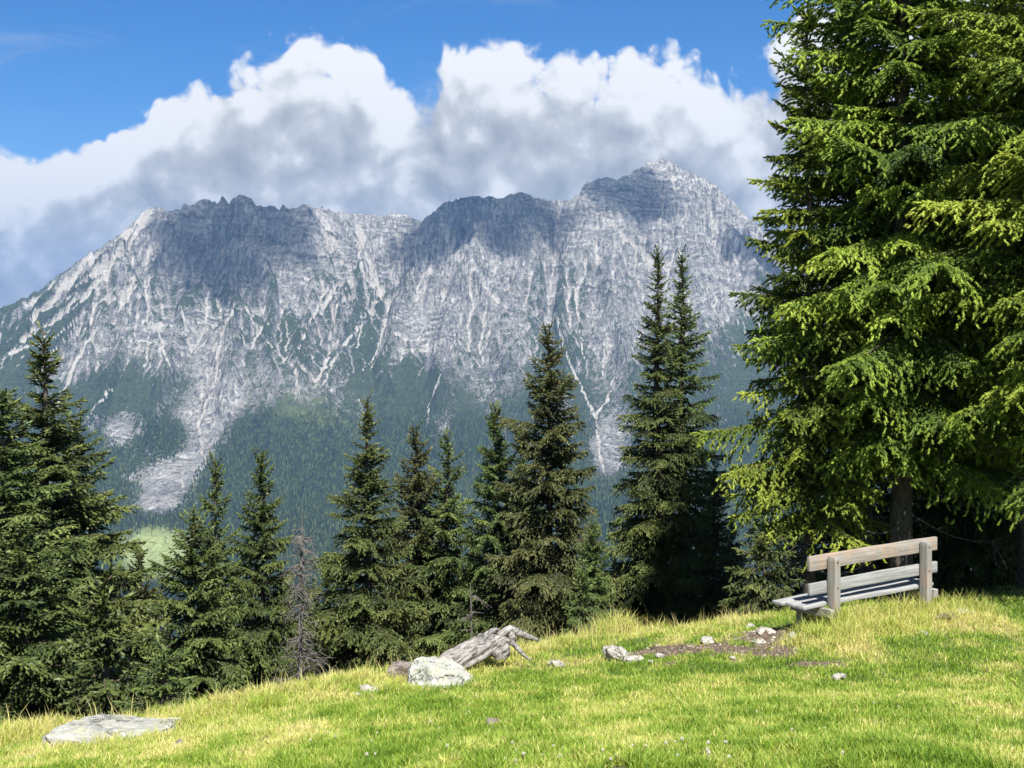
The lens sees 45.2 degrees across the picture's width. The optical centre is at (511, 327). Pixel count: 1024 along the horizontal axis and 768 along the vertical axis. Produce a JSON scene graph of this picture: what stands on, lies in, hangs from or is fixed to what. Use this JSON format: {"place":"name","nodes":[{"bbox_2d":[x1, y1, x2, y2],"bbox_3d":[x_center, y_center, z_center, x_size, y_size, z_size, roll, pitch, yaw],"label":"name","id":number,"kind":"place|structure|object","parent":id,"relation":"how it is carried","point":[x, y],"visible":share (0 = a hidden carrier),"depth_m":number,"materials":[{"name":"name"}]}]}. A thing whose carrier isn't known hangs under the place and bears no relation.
{"place":"outdoors","nodes":[
{"label":"outdoors","id":0,"kind":"place"},
{"bbox_2d":[0,158,971,652],"bbox_3d":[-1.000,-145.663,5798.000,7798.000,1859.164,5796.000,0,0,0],"label":"mountain range","id":1,"kind":"structure","parent":0,"point":[202,320],"depth_m":6561.80,"materials":[{"name":"stone"}]},
{"bbox_2d":[0,401,1010,583],"bbox_3d":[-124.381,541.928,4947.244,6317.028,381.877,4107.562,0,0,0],"label":"forest","id":2,"kind":"object","parent":1,"relation":"on","point":[312,512],"visible":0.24,"depth_m":5010.93,"materials":[{"name":"green plant"}]},
{"bbox_2d":[0,0,1015,307],"bbox_3d":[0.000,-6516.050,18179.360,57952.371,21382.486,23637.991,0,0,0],"label":"sky","id":3,"kind":"structure","parent":0,"point":[118,116],"depth_m":28991.77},
{"bbox_2d":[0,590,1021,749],"bbox_3d":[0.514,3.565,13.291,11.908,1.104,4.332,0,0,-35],"label":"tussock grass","id":4,"kind":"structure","parent":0,"point":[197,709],"depth_m":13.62,"materials":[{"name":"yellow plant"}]},
{"bbox_2d":[0,597,1021,767],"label":"long grass","id":5,"kind":"structure","parent":0,"point":[861,619],"depth_m":13.21,"materials":[{"name":"yellow plant"}]},
{"bbox_2d":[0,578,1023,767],"bbox_3d":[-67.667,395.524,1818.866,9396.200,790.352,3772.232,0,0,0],"label":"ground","id":6,"kind":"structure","parent":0,"point":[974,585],"depth_m":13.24,"materials":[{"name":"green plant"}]},
{"bbox_2d":[0,516,115,723],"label":"spruce","id":7,"kind":"object","parent":6,"relation":"on","point":[23,685],"visible":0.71,"depth_m":17.84,"materials":[{"name":"green plant"}]},
{"bbox_2d":[0,387,125,716],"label":"spruce","id":8,"kind":"object","parent":6,"relation":"on","point":[12,462],"visible":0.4,"depth_m":20.14,"materials":[{"name":"green plant"}]},
{"bbox_2d":[36,409,172,711],"bbox_3d":[-8.562,8.033,24.557,6.499,12.828,6.929,0,0,13],"label":"spruce","id":9,"kind":"object","parent":6,"relation":"on","point":[84,448],"visible":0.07,"depth_m":24.84,"materials":[{"name":"green plant"}]},
{"bbox_2d":[0,320,210,714],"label":"spruce","id":10,"kind":"object","parent":6,"relation":"on","point":[58,436],"visible":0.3,"depth_m":22.71,"materials":[{"name":"green plant"}]},
{"bbox_2d":[54,560,167,719],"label":"young spruce","id":11,"kind":"object","parent":6,"relation":"on","point":[103,689],"visible":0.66,"depth_m":15.41,"materials":[{"name":"green plant"}]},
{"bbox_2d":[42,714,181,746],"bbox_3d":[-3.283,3.458,10.138,0.976,0.447,1.018,0,0,0],"label":"flat rock","id":12,"kind":"object","parent":6,"relation":"on","point":[88,725],"visible":0.37,"depth_m":10.08,"materials":[{"name":"grey stone"}]},
{"bbox_2d":[114,538,181,676],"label":"spruce","id":13,"kind":"object","parent":6,"relation":"on","point":[135,656],"visible":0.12,"depth_m":25.34,"materials":[{"name":"green plant"}]},
{"bbox_2d":[113,633,197,716],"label":"young spruce","id":14,"kind":"object","parent":6,"relation":"on","point":[161,688],"visible":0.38,"depth_m":14.47,"materials":[{"name":"green plant"}]},
{"bbox_2d":[111,504,272,706],"bbox_3d":[-5.109,6.974,20.937,4.791,8.027,4.240,0,0,8],"label":"spruce","id":15,"kind":"object","parent":6,"relation":"on","point":[195,624],"visible":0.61,"depth_m":20.49,"materials":[{"name":"green plant"}]},
{"bbox_2d":[175,448,259,677],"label":"spruce","id":16,"kind":"object","parent":6,"relation":"on","point":[212,540],"visible":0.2,"depth_m":28.59,"materials":[{"name":"green plant"}]},
{"bbox_2d":[200,557,268,674],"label":"spruce","id":17,"kind":"object","parent":6,"relation":"on","point":[227,561],"visible":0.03,"depth_m":29.16,"materials":[{"name":"green plant"}]},
{"bbox_2d":[223,445,308,686],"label":"spruce","id":18,"kind":"object","parent":6,"relation":"on","point":[258,651],"visible":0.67,"depth_m":23.20,"materials":[{"name":"green plant"}]},
{"bbox_2d":[267,581,314,677],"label":"spruce","id":19,"kind":"object","parent":6,"relation":"on","point":[291,621],"visible":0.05,"depth_m":28.58,"materials":[{"name":"green plant"}]},
{"bbox_2d":[271,508,333,684],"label":"dead tree","id":20,"kind":"object","parent":6,"relation":"on","point":[300,641],"visible":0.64,"depth_m":20.48,"materials":[{"name":"grey wood"}]},
{"bbox_2d":[286,575,325,676],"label":"spruce","id":21,"kind":"object","parent":6,"relation":"on","point":[313,595],"visible":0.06,"depth_m":29.61,"materials":[{"name":"green plant"}]},
{"bbox_2d":[293,554,348,679],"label":"spruce","id":22,"kind":"object","parent":6,"relation":"on","point":[327,586],"visible":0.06,"depth_m":23.80,"materials":[{"name":"green plant"}]},
{"bbox_2d":[325,548,375,654],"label":"spruce","id":23,"kind":"object","parent":6,"relation":"on","point":[351,586],"visible":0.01,"depth_m":30.15,"materials":[{"name":"green plant"}]},
{"bbox_2d":[296,388,429,678],"bbox_3d":[-2.716,6.081,22.291,4.005,10.012,5.501,0,0,11],"label":"spruce","id":24,"kind":"object","parent":6,"relation":"on","point":[375,635],"visible":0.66,"depth_m":22.06,"materials":[{"name":"green plant"}]},
{"bbox_2d":[359,684,378,692],"bbox_3d":[-1.387,3.531,11.977,0.216,0.101,0.137,0,0,26],"label":"stone","id":25,"kind":"object","parent":6,"relation":"on","point":[365,687],"visible":0.42,"depth_m":11.96,"materials":[{"name":"white stone"}]},
{"bbox_2d":[0,602,754,744],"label":"seed stalks","id":26,"kind":"object","parent":6,"relation":"on","point":[592,634],"visible":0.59,"depth_m":12.91,"materials":[{"name":"beige plant"}]},
{"bbox_2d":[363,521,424,653],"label":"spruce","id":27,"kind":"object","parent":6,"relation":"on","point":[386,564],"visible":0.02,"depth_m":29.54,"materials":[{"name":"green plant"}]},
{"bbox_2d":[387,660,411,677],"bbox_3d":[-1.164,3.878,13.101,0.318,0.674,0.409,0,0,0],"label":"rock","id":28,"kind":"object","parent":6,"relation":"on","point":[399,665],"visible":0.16,"depth_m":12.94,"materials":[{"name":"stone"}]},
{"bbox_2d":[372,420,463,661],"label":"spruce","id":29,"kind":"object","parent":6,"relation":"on","point":[415,494],"visible":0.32,"depth_m":25.80,"materials":[{"name":"green plant"}]},
{"bbox_2d":[407,656,472,687],"bbox_3d":[-0.710,3.753,12.440,0.724,0.854,0.937,0,0,0],"label":"boulder","id":30,"kind":"object","parent":6,"relation":"on","point":[432,670],"visible":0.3,"depth_m":12.15,"materials":[{"name":"stone"}]},
{"bbox_2d":[404,427,477,657],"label":"spruce","id":31,"kind":"object","parent":6,"relation":"on","point":[445,535],"visible":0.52,"depth_m":25.25,"materials":[{"name":"green plant"}]},
{"bbox_2d":[453,527,487,619],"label":"spruce","id":32,"kind":"object","parent":6,"relation":"on","point":[465,583],"visible":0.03,"depth_m":29.56,"materials":[{"name":"green plant"}]},
{"bbox_2d":[459,584,491,637],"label":"dead tree","id":33,"kind":"object","parent":6,"relation":"on","point":[471,608],"visible":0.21,"depth_m":19.78,"materials":[{"name":"grey wood"}]},
{"bbox_2d":[438,625,539,670],"bbox_3d":[-0.254,3.562,13.551,1.472,0.516,0.635,0,0,-21],"label":"fallen log","id":34,"kind":"object","parent":6,"relation":"on","point":[496,642],"visible":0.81,"depth_m":13.44,"materials":[{"name":"grey wood"}]},
{"bbox_2d":[439,399,539,646],"bbox_3d":[-0.173,6.157,24.353,3.484,9.514,3.176,0,0,6],"label":"spruce","id":35,"kind":"object","parent":6,"relation":"on","point":[490,539],"visible":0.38,"depth_m":24.24,"materials":[{"name":"green plant"}]},
{"bbox_2d":[486,717,498,725],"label":"stone","id":36,"kind":"object","parent":6,"relation":"on","point":[489,720],"visible":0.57,"depth_m":7.77,"materials":[{"name":"grey stone"}]},
{"bbox_2d":[498,427,543,630],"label":"spruce","id":37,"kind":"object","parent":6,"relation":"on","point":[523,458],"visible":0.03,"depth_m":26.98,"materials":[{"name":"green plant"}]},
{"bbox_2d":[441,318,624,652],"bbox_3d":[0.448,5.130,23.734,4.617,10.634,4.911,0,0,-2],"label":"spruce","id":38,"kind":"object","parent":6,"relation":"on","point":[547,584],"visible":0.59,"depth_m":23.56,"materials":[{"name":"green plant"}]},
{"bbox_2d":[548,659,564,667],"bbox_3d":[0.480,3.656,13.350,0.189,0.104,0.143,0,0,4],"label":"stone","id":39,"kind":"object","parent":6,"relation":"on","point":[557,662],"visible":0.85,"depth_m":13.31,"materials":[{"name":"grey stone"}]},
{"bbox_2d":[553,524,585,580],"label":"spruce","id":40,"kind":"object","parent":6,"relation":"on","point":[572,549],"visible":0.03,"depth_m":29.65,"materials":[{"name":"green plant"}]},
{"bbox_2d":[560,557,600,637],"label":"young spruce","id":41,"kind":"object","parent":6,"relation":"on","point":[579,607],"visible":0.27,"depth_m":17.98,"materials":[{"name":"green plant"}]},
{"bbox_2d":[561,518,618,627],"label":"spruce","id":42,"kind":"object","parent":6,"relation":"on","point":[594,559],"visible":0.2,"depth_m":22.19,"materials":[{"name":"green plant"}]},
{"bbox_2d":[602,645,628,661],"bbox_3d":[1.146,3.575,13.414,0.312,0.237,0.193,0,0,-7],"label":"stone","id":43,"kind":"object","parent":6,"relation":"on","point":[613,652],"visible":0.68,"depth_m":13.35,"materials":[{"name":"grey stone"}]},
{"bbox_2d":[604,556,629,610],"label":"spruce","id":44,"kind":"object","parent":6,"relation":"on","point":[614,560],"depth_m":29.66,"materials":[{"name":"green plant"}]},
{"bbox_2d":[623,655,643,661],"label":"stone","id":45,"kind":"object","parent":6,"relation":"on","point":[630,658],"visible":0.59,"depth_m":13.16,"materials":[{"name":"grey stone"}]},
{"bbox_2d":[591,244,719,627],"bbox_3d":[3.114,4.443,26.106,4.444,12.454,3.975,0,0,4],"label":"spruce","id":46,"kind":"object","parent":6,"relation":"on","point":[649,571],"visible":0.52,"depth_m":25.70,"materials":[{"name":"green plant"}]},
{"bbox_2d":[655,653,663,657],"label":"stone","id":47,"kind":"object","parent":6,"relation":"on","point":[658,655],"visible":0.84,"depth_m":13.25,"materials":[{"name":"grey stone"}]},
{"bbox_2d":[603,244,751,627],"bbox_3d":[3.748,4.704,26.551,4.909,13.060,5.334,0,0,6],"label":"spruce","id":48,"kind":"object","parent":6,"relation":"on","point":[680,331],"visible":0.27,"depth_m":26.56,"materials":[{"name":"green plant"}]},
{"bbox_2d":[700,636,713,643],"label":"stone","id":49,"kind":"object","parent":6,"relation":"on","point":[705,639],"visible":1,"depth_m":13.81,"materials":[{"name":"grey stone"}]},
{"bbox_2d":[676,463,759,624],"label":"spruce","id":50,"kind":"object","parent":6,"relation":"on","point":[714,584],"visible":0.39,"depth_m":24.28,"materials":[{"name":"green plant"}]},
{"bbox_2d":[716,519,749,606],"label":"spruce","id":51,"kind":"object","parent":6,"relation":"on","point":[737,544],"visible":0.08,"depth_m":28.56,"materials":[{"name":"green plant"}]},
{"bbox_2d":[583,623,884,672],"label":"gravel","id":52,"kind":"structure","parent":6,"relation":"on","point":[764,634],"depth_m":13.55,"materials":[{"name":"brown soil"}]},
{"bbox_2d":[751,638,765,643],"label":"stone","id":53,"kind":"object","parent":6,"relation":"on","point":[761,641],"visible":0.97,"depth_m":13.52,"materials":[{"name":"grey stone"}]},
{"bbox_2d":[712,522,805,621],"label":"young spruce","id":54,"kind":"object","parent":6,"relation":"on","point":[764,596],"visible":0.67,"depth_m":17.92,"materials":[{"name":"green plant"}]},
{"bbox_2d":[754,626,775,634],"bbox_3d":[2.907,3.490,14.108,0.232,0.109,0.203,0,0,-4],"label":"stone","id":55,"kind":"object","parent":6,"relation":"on","point":[760,630],"visible":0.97,"depth_m":14.09,"materials":[{"name":"grey stone"}]},
{"bbox_2d":[788,631,794,641],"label":"stone","id":56,"kind":"object","parent":6,"relation":"on","point":[792,633],"visible":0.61,"depth_m":13.36,"materials":[{"name":"grey stone"}]},
{"bbox_2d":[690,0,909,593],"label":"spruce","id":57,"kind":"object","parent":6,"relation":"on","point":[792,461],"visible":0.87,"depth_m":18.54,"materials":[{"name":"green plant"}]},
{"bbox_2d":[831,673,846,680],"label":"stone","id":58,"kind":"object","parent":6,"relation":"on","point":[838,675],"visible":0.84,"depth_m":11.24,"materials":[{"name":"white stone"}]},
{"bbox_2d":[738,7,967,607],"bbox_3d":[6.321,-0.113,22.655,3.804,11.894,3.988,0,0,-32],"label":"spruce","id":59,"kind":"object","parent":6,"relation":"on","point":[823,577],"visible":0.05,"depth_m":22.20,"materials":[{"name":"green plant"}]},
{"bbox_2d":[772,536,937,626],"bbox_3d":[4.170,3.350,14.647,2.435,1.539,0.629,0,0,-35],"label":"park bench","id":60,"kind":"object","parent":6,"relation":"on","point":[833,588],"visible":0.87,"depth_m":14.48,"materials":[{"name":"grey wood"}]},
{"bbox_2d":[749,0,997,598],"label":"spruce","id":61,"kind":"object","parent":6,"relation":"on","point":[863,568],"visible":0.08,"depth_m":19.90,"materials":[{"name":"green plant"}]},
{"bbox_2d":[741,0,1023,601],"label":"spruce","id":62,"kind":"object","parent":6,"relation":"on","point":[901,293],"visible":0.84,"depth_m":17.95,"materials":[{"name":"green plant"}]},
{"bbox_2d":[815,0,1017,588],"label":"spruce","id":63,"kind":"object","parent":6,"relation":"on","point":[947,544],"visible":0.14,"depth_m":21.20,"materials":[{"name":"green plant"}]},
{"bbox_2d":[936,611,956,620],"bbox_3d":[5.054,3.390,14.376,0.252,0.156,0.223,0,0,-14],"label":"stone","id":64,"kind":"object","parent":6,"relation":"on","point":[948,615],"visible":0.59,"depth_m":14.31,"materials":[{"name":"grey stone"}]},
{"bbox_2d":[901,0,1023,531],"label":"spruce","id":65,"kind":"object","parent":6,"relation":"on","point":[1008,200],"visible":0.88,"depth_m":16.88,"materials":[{"name":"green plant"}]},
{"bbox_2d":[912,0,1016,582],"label":"spruce","id":66,"kind":"object","parent":6,"relation":"on","point":[989,552],"visible":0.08,"depth_m":21.28,"materials":[{"name":"green plant"}]},
{"bbox_2d":[909,0,1023,588],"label":"spruce","id":67,"kind":"object","parent":6,"relation":"on","point":[1020,524],"visible":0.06,"depth_m":19.71,"materials":[{"name":"green plant"}]}
]}

